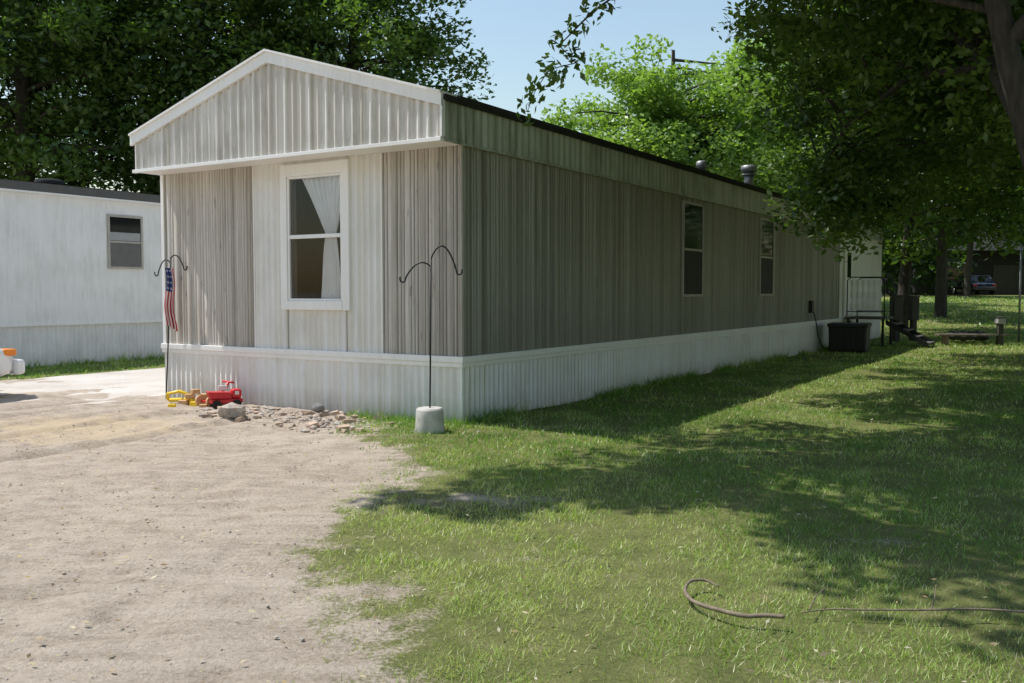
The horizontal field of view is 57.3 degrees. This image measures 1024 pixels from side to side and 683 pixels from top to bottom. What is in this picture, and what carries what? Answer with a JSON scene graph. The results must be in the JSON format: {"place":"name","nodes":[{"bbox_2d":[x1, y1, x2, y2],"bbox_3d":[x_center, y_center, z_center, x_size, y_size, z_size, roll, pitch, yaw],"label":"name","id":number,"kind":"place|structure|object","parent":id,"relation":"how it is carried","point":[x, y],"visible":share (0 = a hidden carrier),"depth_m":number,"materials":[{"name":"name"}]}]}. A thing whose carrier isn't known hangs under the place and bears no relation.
{"place":"outdoors","nodes":[
{"label":"outdoors","id":0,"kind":"place"},
{"bbox_2d":[34,178,64,184],"bbox_3d":[-9.739,-3.331,19.737,0.580,0.160,0.580,2,4,32],"label":"roof vent","id":1,"kind":"object","parent":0,"point":[50,181],"visible":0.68,"depth_m":19.51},
{"bbox_2d":[0,368,165,404],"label":"driveway","id":2,"kind":"structure","parent":0,"point":[148,382],"depth_m":15.13,"materials":[{"name":"concrete"}]},
{"bbox_2d":[110,232,139,241],"bbox_3d":[-8.543,-2.312,20.718,0.007,0.180,0.760,2,4,32],"label":"window blind","id":3,"kind":"object","parent":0,"point":[118,236],"depth_m":20.70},
{"bbox_2d":[189,145,654,190],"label":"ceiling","id":4,"kind":"structure","parent":0,"point":[300,184],"depth_m":14.40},
{"bbox_2d":[0,0,932,200],"label":"sky","id":5,"kind":"structure","parent":0,"point":[514,35],"materials":[{"name":"blue"}]},
{"bbox_2d":[0,295,1023,682],"bbox_3d":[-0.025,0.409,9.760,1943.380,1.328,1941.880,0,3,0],"label":"ground","id":6,"kind":"structure","parent":0,"point":[222,597],"depth_m":5.57,"materials":[{"name":"plant"}]},
{"bbox_2d":[0,348,24,375],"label":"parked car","id":7,"kind":"object","parent":6,"relation":"on","point":[9,364],"visible":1,"depth_m":13.47,"materials":[{"name":"paint"}]},
{"bbox_2d":[0,1,112,188],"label":"cottonwood tree","id":8,"kind":"object","parent":6,"relation":"on","point":[7,89],"visible":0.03,"depth_m":36.18,"materials":[{"name":"green plant"}]},
{"bbox_2d":[0,0,221,192],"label":"cottonwood tree","id":9,"kind":"object","parent":6,"relation":"on","point":[27,49],"visible":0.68,"depth_m":30.95,"materials":[{"name":"green plant"}]},
{"bbox_2d":[154,255,187,398],"bbox_3d":[-4.769,-0.205,13.119,0.555,2.019,0.048,1,3,18],"label":"shepherd hook","id":10,"kind":"object","parent":6,"relation":"on","point":[168,326],"visible":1,"depth_m":13.14,"materials":[{"name":"black metal"}]},
{"bbox_2d":[164,268,177,331],"bbox_3d":[-4.752,-0.579,13.033,0.188,0.886,0.060,0,3,0],"label":"american flag","id":11,"kind":"object","parent":10,"relation":"hanging from","point":[169,303],"visible":1,"depth_m":13.03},
{"bbox_2d":[166,390,190,401],"bbox_3d":[-4.498,0.728,12.700,0.341,0.159,0.237,-1,3,-17],"label":"yellow toy","id":12,"kind":"object","parent":6,"relation":"on","point":[168,398],"visible":0.63,"depth_m":12.60,"materials":[{"name":"plastic"}]},
{"bbox_2d":[36,0,346,194],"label":"cottonwood tree","id":13,"kind":"object","parent":6,"relation":"on","point":[197,49],"visible":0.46,"depth_m":31.85,"materials":[{"name":"green plant"}]},
{"bbox_2d":[50,0,341,194],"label":"cottonwood tree","id":14,"kind":"object","parent":6,"relation":"on","point":[222,8],"visible":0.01,"depth_m":38.72,"materials":[{"name":"green plant"}]},
{"bbox_2d":[168,389,227,406],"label":"toy blocks","id":15,"kind":"object","parent":6,"relation":"on","point":[191,398],"depth_m":12.43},
{"bbox_2d":[195,380,233,406],"bbox_3d":[-3.885,0.688,12.371,0.276,0.314,0.500,2,4,38],"label":"toy trike","id":16,"kind":"object","parent":6,"relation":"on","point":[200,399],"visible":0.35,"depth_m":12.28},
{"bbox_2d":[206,385,242,408],"bbox_3d":[-3.722,0.712,12.139,0.437,0.290,0.230,-2,3,-29],"label":"toy truck","id":17,"kind":"object","parent":6,"relation":"on","point":[221,396],"visible":0.92,"depth_m":12.09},
{"bbox_2d":[217,402,245,417],"bbox_3d":[-3.335,0.833,11.147,0.329,0.226,0.304,-1,3,-20],"label":"rock","id":18,"kind":"object","parent":6,"relation":"on","point":[231,410],"visible":0.92,"depth_m":11.05,"materials":[{"name":"stone"}]},
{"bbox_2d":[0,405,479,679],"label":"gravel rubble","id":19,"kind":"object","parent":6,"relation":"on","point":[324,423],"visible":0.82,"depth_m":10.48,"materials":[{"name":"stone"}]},
{"bbox_2d":[202,406,396,432],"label":"broken bricks","id":20,"kind":"object","parent":6,"relation":"on","point":[343,426],"visible":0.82,"depth_m":11.05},
{"bbox_2d":[312,403,323,411],"bbox_3d":[-2.383,0.816,11.542,0.146,0.110,0.157,0,3,0],"label":"rock","id":21,"kind":"object","parent":6,"relation":"on","point":[317,407],"visible":1,"depth_m":11.49,"materials":[{"name":"grey stone"}]},
{"bbox_2d":[205,0,496,100],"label":"cottonwood tree","id":22,"kind":"object","parent":6,"relation":"on","point":[404,40],"visible":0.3,"depth_m":33.38,"materials":[{"name":"green plant"}]},
{"bbox_2d":[399,245,462,433],"bbox_3d":[-0.864,-0.016,9.976,0.614,2.013,0.315,1,3,25],"label":"shepherd hook","id":23,"kind":"object","parent":6,"relation":"on","point":[429,418],"visible":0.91,"depth_m":9.93,"materials":[{"name":"black metal"}]},
{"bbox_2d":[460,368,463,423],"bbox_3d":[-0.569,0.642,10.644,0.028,0.688,0.028,2,4,32],"label":"skirt corner","id":24,"kind":"object","parent":6,"relation":"on","point":[461,396],"visible":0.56,"depth_m":10.63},
{"bbox_2d":[3,407,1010,682],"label":"fallen leaves","id":25,"kind":"object","parent":6,"relation":"on","point":[435,549],"visible":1,"depth_m":5.18,"materials":[{"name":"brown plant"}]},
{"bbox_2d":[0,295,1023,682],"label":"lawn grass","id":26,"kind":"structure","parent":6,"relation":"on","point":[408,423],"depth_m":7.28,"materials":[{"name":"plant"}]},
{"bbox_2d":[92,183,1023,296],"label":"distant trees","id":27,"kind":"object","parent":6,"relation":"on","point":[895,262],"depth_m":65.93,"materials":[{"name":"green plant"}]},
{"bbox_2d":[539,33,810,194],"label":"maple tree","id":28,"kind":"object","parent":6,"relation":"on","point":[683,130],"visible":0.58,"depth_m":42.99,"materials":[{"name":"green plant"}]},
{"bbox_2d":[683,578,784,618],"bbox_3d":[0.986,1.216,4.395,0.250,0.034,0.617,-1,3,-22],"label":"stick","id":29,"kind":"object","parent":6,"relation":"on","point":[731,613],"visible":1,"depth_m":4.26,"materials":[{"name":"wood"}]},
{"bbox_2d":[515,0,1023,261],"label":"shade tree","id":30,"kind":"object","parent":6,"relation":"on","point":[983,55],"visible":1,"depth_m":12.70,"materials":[{"name":"green plant"}]},
{"bbox_2d":[706,33,900,234],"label":"maple tree","id":31,"kind":"object","parent":6,"relation":"on","point":[738,46],"visible":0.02,"depth_m":50.46,"materials":[{"name":"green plant"}]},
{"bbox_2d":[827,321,871,351],"bbox_3d":[8.562,-0.143,23.786,0.980,0.763,0.980,2,3,26],"label":"storage bin","id":32,"kind":"object","parent":6,"relation":"on","point":[849,336],"visible":1,"depth_m":23.38,"materials":[{"name":"black plastic"}]},
{"bbox_2d":[723,1,1023,331],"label":"shade tree","id":33,"kind":"object","parent":6,"relation":"on","point":[995,195],"visible":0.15,"depth_m":30.82,"materials":[{"name":"green plant"}]},
{"bbox_2d":[731,0,1023,186],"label":"shade tree","id":34,"kind":"object","parent":6,"relation":"on","point":[752,95],"visible":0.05,"depth_m":19.80,"materials":[{"name":"green plant"}]},
{"bbox_2d":[845,277,934,347],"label":"porch steps","id":35,"kind":"structure","parent":6,"relation":"on","point":[902,328],"depth_m":25.84,"materials":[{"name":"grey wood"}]},
{"bbox_2d":[889,295,903,341],"bbox_3d":[11.550,-0.700,28.203,0.336,1.400,0.276,-1,3,-17],"label":"utility pedestal","id":36,"kind":"object","parent":6,"relation":"on","point":[898,308],"visible":0.84,"depth_m":28.10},
{"bbox_2d":[772,122,1023,316],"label":"shade tree","id":37,"kind":"object","parent":6,"relation":"on","point":[940,306],"visible":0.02,"depth_m":41.72,"materials":[{"name":"green plant"}]},
{"bbox_2d":[801,585,1023,612],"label":"stick","id":38,"kind":"object","parent":6,"relation":"on","point":[982,609],"visible":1,"depth_m":4.27,"materials":[{"name":"wood"}]},
{"bbox_2d":[907,295,919,340],"bbox_3d":[12.200,-0.708,28.503,0.291,1.380,0.239,-1,3,-17],"label":"utility pedestal","id":39,"kind":"object","parent":6,"relation":"on","point":[913,309],"visible":0.94,"depth_m":28.42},
{"bbox_2d":[881,251,1023,294],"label":"walls","id":40,"kind":"structure","parent":6,"relation":"on","point":[986,267],"depth_m":72.07,"materials":[{"name":"brown"}]},
{"bbox_2d":[882,226,1023,250],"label":"roof","id":41,"kind":"structure","parent":40,"relation":"on","point":[986,249],"depth_m":72.17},
{"bbox_2d":[947,264,965,278],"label":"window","id":42,"kind":"structure","parent":40,"relation":"attached to","point":[958,273],"depth_m":71.91,"materials":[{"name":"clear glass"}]},
{"bbox_2d":[993,265,1023,294],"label":"garage door","id":43,"kind":"structure","parent":40,"relation":"attached to","point":[1006,279],"depth_m":72.16,"materials":[{"name":"paint"}]},
{"bbox_2d":[946,330,988,341],"bbox_3d":[13.387,-0.168,27.643,1.212,0.325,1.182,0,3,0],"label":"fire pit","id":44,"kind":"object","parent":6,"relation":"on","point":[976,338],"visible":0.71,"depth_m":27.29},
{"bbox_2d":[934,334,1009,344],"bbox_3d":[13.050,-0.062,26.629,1.900,0.300,0.390,0,3,6],"label":"wooden bench","id":45,"kind":"object","parent":6,"relation":"on","point":[945,339],"visible":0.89,"depth_m":26.47,"materials":[{"name":"brown wood"}]},
{"bbox_2d":[951,275,996,294],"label":"parked car","id":46,"kind":"object","parent":6,"relation":"on","point":[979,284],"visible":0.81,"depth_m":66.24,"materials":[{"name":"paint"}]},
{"bbox_2d":[952,117,1023,194],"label":"shade tree","id":47,"kind":"object","parent":6,"relation":"on","point":[1002,152],"visible":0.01,"depth_m":24.00,"materials":[{"name":"green plant"}]},
{"bbox_2d":[994,317,1006,344],"bbox_3d":[13.750,-0.302,26.421,0.260,0.800,0.260,0,3,0],"label":"path light post","id":48,"kind":"object","parent":6,"relation":"on","point":[1000,322],"visible":0.99,"depth_m":26.36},
{"bbox_2d":[1017,245,1021,341],"bbox_3d":[15.150,-1.435,27.963,0.055,2.900,0.055,-1,3,-22],"label":"metal pole","id":49,"kind":"object","parent":6,"relation":"on","point":[1019,305],"visible":1,"depth_m":27.94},
{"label":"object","id":50,"kind":"object","parent":6,"relation":"on","visible":0},
{"bbox_2d":[161,343,464,362],"bbox_3d":[-2.766,0.135,11.974,5.245,0.070,0.045,2,4,32],"label":"belt front","id":51,"kind":"object","parent":50,"relation":"attached to","point":[434,358],"visible":1,"depth_m":11.71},
{"bbox_2d":[160,175,166,342],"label":"corner trim","id":52,"kind":"structure","parent":51,"relation":"on","point":[163,252],"depth_m":13.27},
{"bbox_2d":[164,163,286,348],"bbox_3d":[-3.902,-1.115,12.643,2.380,2.395,0.027,2,4,32],"label":"front panel","id":53,"kind":"object","parent":51,"relation":"on","point":[208,215],"depth_m":12.61,"materials":[{"name":"metal"}]},
{"bbox_2d":[279,165,287,309],"bbox_3d":[-2.904,-1.325,11.977,0.115,1.835,0.045,2,4,32],"label":"front window frame","id":54,"kind":"object","parent":53,"relation":"attached to","point":[283,236],"visible":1,"depth_m":11.95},
{"bbox_2d":[287,177,293,300],"bbox_3d":[-2.828,-1.304,11.959,0.033,1.563,0.066,2,4,32],"label":"front window sash","id":55,"kind":"object","parent":54,"relation":"attached to","point":[290,241],"visible":1,"depth_m":11.94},
{"bbox_2d":[292,180,296,297],"bbox_3d":[-2.813,-1.308,12.042,0.032,1.565,0.090,2,4,32],"label":"front window reveal","id":56,"kind":"object","parent":54,"relation":"attached to","point":[294,240],"visible":0.57,"depth_m":12.04,"materials":[{"name":"white"}]},
{"bbox_2d":[252,166,255,347],"bbox_3d":[-3.383,-1.107,12.313,0.016,2.374,0.014,2,4,32],"label":"panel joint","id":57,"kind":"object","parent":51,"relation":"on","point":[254,254],"visible":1,"depth_m":12.30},
{"bbox_2d":[165,352,459,421],"bbox_3d":[-2.764,0.564,12.014,5.170,0.700,0.018,2,4,32],"label":"skirt front","id":58,"kind":"object","parent":51,"relation":"attached to","point":[330,386],"visible":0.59,"depth_m":11.77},
{"bbox_2d":[162,348,463,367],"bbox_3d":[-2.764,0.198,11.986,5.218,0.054,0.032,2,4,32],"label":"belt front lip","id":59,"kind":"object","parent":51,"relation":"attached to","point":[387,361],"visible":1,"depth_m":11.73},
{"bbox_2d":[289,310,347,351],"bbox_3d":[-2.455,-0.163,11.781,1.040,0.585,0.022,2,4,32],"label":"front white panel","id":60,"kind":"object","parent":51,"relation":"on","point":[324,330],"visible":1,"depth_m":11.77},
{"bbox_2d":[287,310,288,348],"bbox_3d":[-2.879,-0.156,12.047,0.016,0.504,0.014,2,4,32],"label":"panel joint","id":61,"kind":"object","parent":60,"relation":"attached to","point":[287,329],"visible":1,"depth_m":12.04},
{"bbox_2d":[287,301,341,309],"bbox_3d":[-2.463,-0.452,11.744,0.930,0.113,0.049,2,4,32],"label":"front window frame","id":62,"kind":"object","parent":60,"relation":"on","point":[314,305],"visible":1,"depth_m":11.72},
{"bbox_2d":[290,298,340,300],"bbox_3d":[-2.449,-0.524,11.762,0.858,0.028,0.067,2,4,32],"label":"front window sash","id":63,"kind":"object","parent":62,"relation":"on","point":[298,299],"visible":1,"depth_m":11.77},
{"bbox_2d":[346,311,347,351],"bbox_3d":[-2.031,-0.128,11.517,0.016,0.504,0.014,2,4,32],"label":"panel joint","id":64,"kind":"object","parent":60,"relation":"attached to","point":[346,334],"visible":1,"depth_m":11.51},
{"bbox_2d":[347,146,458,356],"bbox_3d":[-1.293,-1.028,11.008,1.700,2.395,0.030,2,4,32],"label":"front panel","id":65,"kind":"object","parent":51,"relation":"on","point":[420,202],"depth_m":10.99,"materials":[{"name":"metal"}]},
{"bbox_2d":[341,159,350,310],"bbox_3d":[-2.019,-1.295,11.423,0.115,1.835,0.045,2,4,32],"label":"front window frame","id":66,"kind":"object","parent":65,"relation":"attached to","point":[346,239],"visible":1,"depth_m":11.40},
{"bbox_2d":[286,160,340,176],"bbox_3d":[-2.461,-2.148,11.656,0.930,0.153,0.043,2,4,32],"label":"front window frame","id":67,"kind":"object","parent":66,"relation":"attached to","point":[314,168],"visible":1,"depth_m":11.63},
{"bbox_2d":[285,157,346,164],"bbox_3d":[-2.447,-2.223,11.684,1.040,0.080,0.026,2,4,32],"label":"front white panel top","id":68,"kind":"object","parent":67,"relation":"attached to","point":[311,161],"visible":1,"depth_m":11.67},
{"bbox_2d":[302,176,340,298],"bbox_3d":[-2.326,-1.280,11.702,0.760,1.545,0.055,2,4,32],"label":"front window curtain","id":69,"kind":"object","parent":67,"relation":"hanging from","point":[324,193],"visible":0.95,"depth_m":11.67,"materials":[{"name":"fabric"}]},
{"bbox_2d":[340,173,341,300],"bbox_3d":[-2.069,-1.278,11.484,0.033,1.563,0.066,2,4,32],"label":"front window sash","id":70,"kind":"object","parent":66,"relation":"attached to","point":[341,236],"visible":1,"depth_m":11.46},
{"bbox_2d":[380,153,383,352],"bbox_3d":[-1.548,-1.046,11.165,0.016,2.374,0.014,2,4,32],"label":"panel joint","id":71,"kind":"object","parent":65,"relation":"attached to","point":[381,252],"visible":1,"depth_m":11.16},
{"bbox_2d":[458,145,463,356],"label":"corner trim","id":72,"kind":"structure","parent":51,"relation":"on","point":[461,245],"depth_m":10.56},
{"bbox_2d":[463,319,880,421],"bbox_3d":[5.781,0.099,20.757,0.018,0.700,23.900,2,4,32],"label":"skirt side","id":73,"kind":"object","parent":50,"relation":"attached to","point":[548,382],"visible":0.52,"depth_m":13.82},
{"bbox_2d":[464,314,881,362],"bbox_3d":[5.795,-0.330,20.726,0.045,0.070,23.899,2,4,32],"label":"belt side","id":74,"kind":"object","parent":50,"relation":"attached to","point":[484,357],"visible":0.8,"depth_m":13.97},
{"bbox_2d":[464,319,867,367],"bbox_3d":[5.787,-0.267,20.734,0.028,0.054,23.899,2,4,32],"label":"belt side lip","id":75,"kind":"object","parent":74,"relation":"attached to","point":[496,361],"visible":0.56,"depth_m":13.96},
{"bbox_2d":[463,146,881,355],"bbox_3d":[5.777,-1.541,20.672,0.023,2.395,23.900,2,4,32],"label":"side siding","id":76,"kind":"object","parent":74,"relation":"on","point":[556,256],"depth_m":13.67,"materials":[{"name":"metal"}]},
{"bbox_2d":[145,141,457,174],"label":"soffit front","id":77,"kind":"structure","parent":76,"relation":"attached to","point":[326,155],"depth_m":11.48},
{"bbox_2d":[132,136,442,172],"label":"gable bottom trim","id":78,"kind":"structure","parent":77,"relation":"attached to","point":[347,148],"depth_m":11.23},
{"bbox_2d":[135,64,268,169],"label":"gable front","id":79,"kind":"structure","parent":78,"relation":"on","point":[231,122],"depth_m":11.96,"materials":[{"name":"metal"}]},
{"bbox_2d":[128,49,265,135],"bbox_3d":[-4.051,-3.194,12.252,2.645,0.820,0.320,2,4,32],"label":"rake cap","id":80,"kind":"object","parent":79,"relation":"attached to","point":[200,90],"visible":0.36,"depth_m":12.05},
{"bbox_2d":[130,52,266,145],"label":"rake trim","id":81,"kind":"structure","parent":79,"relation":"attached to","point":[232,78],"depth_m":12.08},
{"bbox_2d":[267,63,439,154],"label":"gable front","id":82,"kind":"structure","parent":78,"relation":"on","point":[308,111],"depth_m":10.92,"materials":[{"name":"metal"}]},
{"bbox_2d":[265,52,442,104],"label":"rake trim","id":83,"kind":"structure","parent":82,"relation":"attached to","point":[422,94],"depth_m":10.67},
{"bbox_2d":[264,49,456,96],"bbox_3d":[-1.810,-3.120,10.849,2.645,0.820,0.320,2,4,32],"label":"rake cap","id":84,"kind":"object","parent":82,"relation":"attached to","point":[359,72],"visible":0.86,"depth_m":10.60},
{"bbox_2d":[681,200,703,296],"bbox_3d":[3.183,-1.612,16.494,0.036,1.650,0.980,2,4,32],"label":"side window frame","id":85,"kind":"object","parent":76,"relation":"attached to","point":[684,202],"visible":1,"depth_m":16.18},
{"bbox_2d":[684,250,701,293],"bbox_3d":[3.179,-1.213,16.518,0.018,0.760,0.890,2,4,32],"label":"side window lower pane","id":86,"kind":"object","parent":85,"relation":"attached to","point":[692,272],"visible":1,"depth_m":16.51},
{"bbox_2d":[684,204,702,249],"bbox_3d":[3.178,-2.012,16.476,0.014,0.760,0.890,2,4,32],"label":"side window upper pane","id":87,"kind":"object","parent":85,"relation":"attached to","point":[693,228],"visible":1,"depth_m":16.47,"materials":[{"name":"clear glass"}]},
{"bbox_2d":[758,217,774,295],"bbox_3d":[5.469,-1.806,20.137,0.036,1.650,0.970,2,4,32],"label":"side window frame","id":88,"kind":"object","parent":76,"relation":"attached to","point":[760,256],"visible":0.87,"depth_m":19.77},
{"bbox_2d":[761,258,772,293],"bbox_3d":[5.465,-1.406,20.160,0.018,0.760,0.880,2,4,32],"label":"side window lower pane","id":89,"kind":"object","parent":88,"relation":"attached to","point":[766,274],"visible":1,"depth_m":20.17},
{"bbox_2d":[761,220,772,256],"bbox_3d":[5.463,-2.205,20.119,0.015,0.760,0.880,2,4,32],"label":"side window upper pane","id":90,"kind":"object","parent":88,"relation":"attached to","point":[767,240],"visible":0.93,"depth_m":20.13,"materials":[{"name":"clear glass"}]},
{"bbox_2d":[809,301,813,312],"bbox_3d":[7.428,-0.865,23.265,0.090,0.300,0.180,2,4,32],"label":"outlet box","id":91,"kind":"object","parent":76,"relation":"attached to","point":[811,306],"visible":1,"depth_m":23.19,"materials":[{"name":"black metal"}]},
{"bbox_2d":[813,312,828,348],"bbox_3d":[7.872,-0.278,23.621,0.111,0.958,1.069,3,4,44],"label":"power cord","id":92,"kind":"object","parent":91,"relation":"attached to","point":[817,331],"visible":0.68,"depth_m":23.28,"materials":[{"name":"black rubber"}]},
{"bbox_2d":[842,239,845,314],"bbox_3d":[9.283,-1.807,26.196,0.048,2.150,0.095,2,4,32],"label":"entry door casing","id":93,"kind":"object","parent":76,"relation":"attached to","point":[844,275],"visible":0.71,"depth_m":26.17,"materials":[{"name":"white"}]},
{"bbox_2d":[845,243,852,313],"bbox_3d":[9.561,-1.796,26.646,0.048,2.040,0.950,2,4,32],"label":"entry door","id":94,"kind":"structure","parent":93,"relation":"attached to","point":[849,283],"depth_m":26.63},
{"bbox_2d":[851,245,853,314],"bbox_3d":[9.843,-1.854,27.089,0.048,2.150,0.095,2,4,32],"label":"entry door casing","id":95,"kind":"object","parent":76,"relation":"attached to","point":[853,278],"visible":0.36,"depth_m":27.07,"materials":[{"name":"white"}]},
{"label":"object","id":96,"kind":"object","parent":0,"visible":0},
{"bbox_2d":[0,190,162,324],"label":"siding","id":97,"kind":"object","parent":96,"relation":"attached to","point":[53,261],"visible":0.23,"depth_m":19.64,"materials":[{"name":"metal"}]},
{"bbox_2d":[0,188,160,204],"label":"roof edge trim","id":98,"kind":"structure","parent":97,"relation":"attached to","point":[47,193],"depth_m":19.63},
{"bbox_2d":[0,320,162,326],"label":"belt","id":99,"kind":"object","parent":97,"relation":"attached to","point":[77,323],"depth_m":19.85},
{"bbox_2d":[106,214,143,269],"bbox_3d":[-8.544,-2.192,20.726,0.040,1.180,0.880,2,4,32],"label":"window frame","id":100,"kind":"object","parent":97,"relation":"attached to","point":[109,241],"visible":1,"depth_m":20.62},
{"bbox_2d":[110,242,140,266],"bbox_3d":[-8.548,-1.913,20.743,0.019,0.520,0.780,2,4,32],"label":"window lower pane","id":101,"kind":"object","parent":100,"relation":"in","point":[125,254],"visible":1,"depth_m":20.73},
{"bbox_2d":[110,217,140,241],"bbox_3d":[-8.550,-2.472,20.715,0.013,0.520,0.780,2,4,32],"label":"window upper pane","id":102,"kind":"object","parent":100,"relation":"in","point":[124,225],"visible":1,"depth_m":20.71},
{"bbox_2d":[0,322,164,365],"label":"skirting","id":103,"kind":"object","parent":96,"relation":"attached to","point":[58,345],"visible":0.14,"depth_m":19.96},
{"label":"front window glass","id":104,"kind":"object","parent":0,"visible":0},
{"bbox_2d":[289,173,339,179],"bbox_3d":[-2.449,-2.057,11.681,0.858,0.028,0.067,2,4,32],"label":"front window sash","id":105,"kind":"object","parent":104,"relation":"attached to","point":[314,176],"visible":1,"depth_m":11.66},
{"bbox_2d":[290,233,339,238],"bbox_3d":[-2.449,-1.316,11.720,0.858,0.048,0.067,2,4,32],"label":"front window sash","id":106,"kind":"object","parent":104,"relation":"attached to","point":[330,235],"visible":1,"depth_m":11.68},
{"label":"floor","id":107,"kind":"structure","parent":0,"visible":0},
{"bbox_2d":[296,190,340,298],"bbox_3d":[-1.470,-1.114,13.992,4.990,2.520,0.060,2,4,32],"label":"interior partition","id":108,"kind":"object","parent":107,"relation":"on","point":[310,252],"depth_m":15.06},
{"bbox_3d":[-8.159,-3.675,25.345,4.510,0.249,20.800,2,4,32],"label":"roof","id":109,"kind":"object","parent":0,"visible":0},
{"bbox_2d":[0,179,160,202],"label":"roof edge","id":110,"kind":"object","parent":109,"relation":"attached to","point":[56,188],"depth_m":19.63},
{"bbox_3d":[2.452,-3.731,22.649,2.680,0.860,24.200,2,4,32],"label":"roof","id":111,"kind":"object","parent":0,"visible":0},
{"bbox_2d":[443,94,880,225],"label":"roof","id":112,"kind":"structure","parent":111,"relation":"attached to","point":[506,112],"depth_m":13.11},
{"bbox_2d":[443,97,882,240],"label":"fascia side","id":113,"kind":"structure","parent":112,"relation":"attached to","point":[468,125],"depth_m":13.01,"materials":[{"name":"metal"}]},
{"bbox_2d":[440,99,444,136],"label":"fascia corner trim","id":114,"kind":"structure","parent":113,"relation":"attached to","point":[442,120],"depth_m":10.10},
{"bbox_2d":[443,138,881,241],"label":"fascia bottom trim","id":115,"kind":"structure","parent":113,"relation":"attached to","point":[529,159],"depth_m":13.04,"materials":[{"name":"metal"}]},
{"bbox_2d":[444,94,883,227],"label":"roof edge drip","id":116,"kind":"object","parent":112,"relation":"attached to","point":[451,98],"visible":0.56,"depth_m":12.78},
{"bbox_2d":[696,160,706,169],"bbox_3d":[3.946,-3.595,19.526,0.224,0.332,0.224,2,4,32],"label":"roof vent","id":117,"kind":"object","parent":112,"relation":"on","point":[701,164],"visible":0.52,"depth_m":19.43,"materials":[{"name":"metal"}]},
{"bbox_2d":[741,165,756,184],"bbox_3d":[5.592,-3.864,22.143,0.373,0.592,0.373,2,4,32],"label":"roof chimney","id":118,"kind":"object","parent":112,"relation":"on","point":[748,171],"visible":0.91,"depth_m":22.04,"materials":[{"name":"metal"}]}
]}

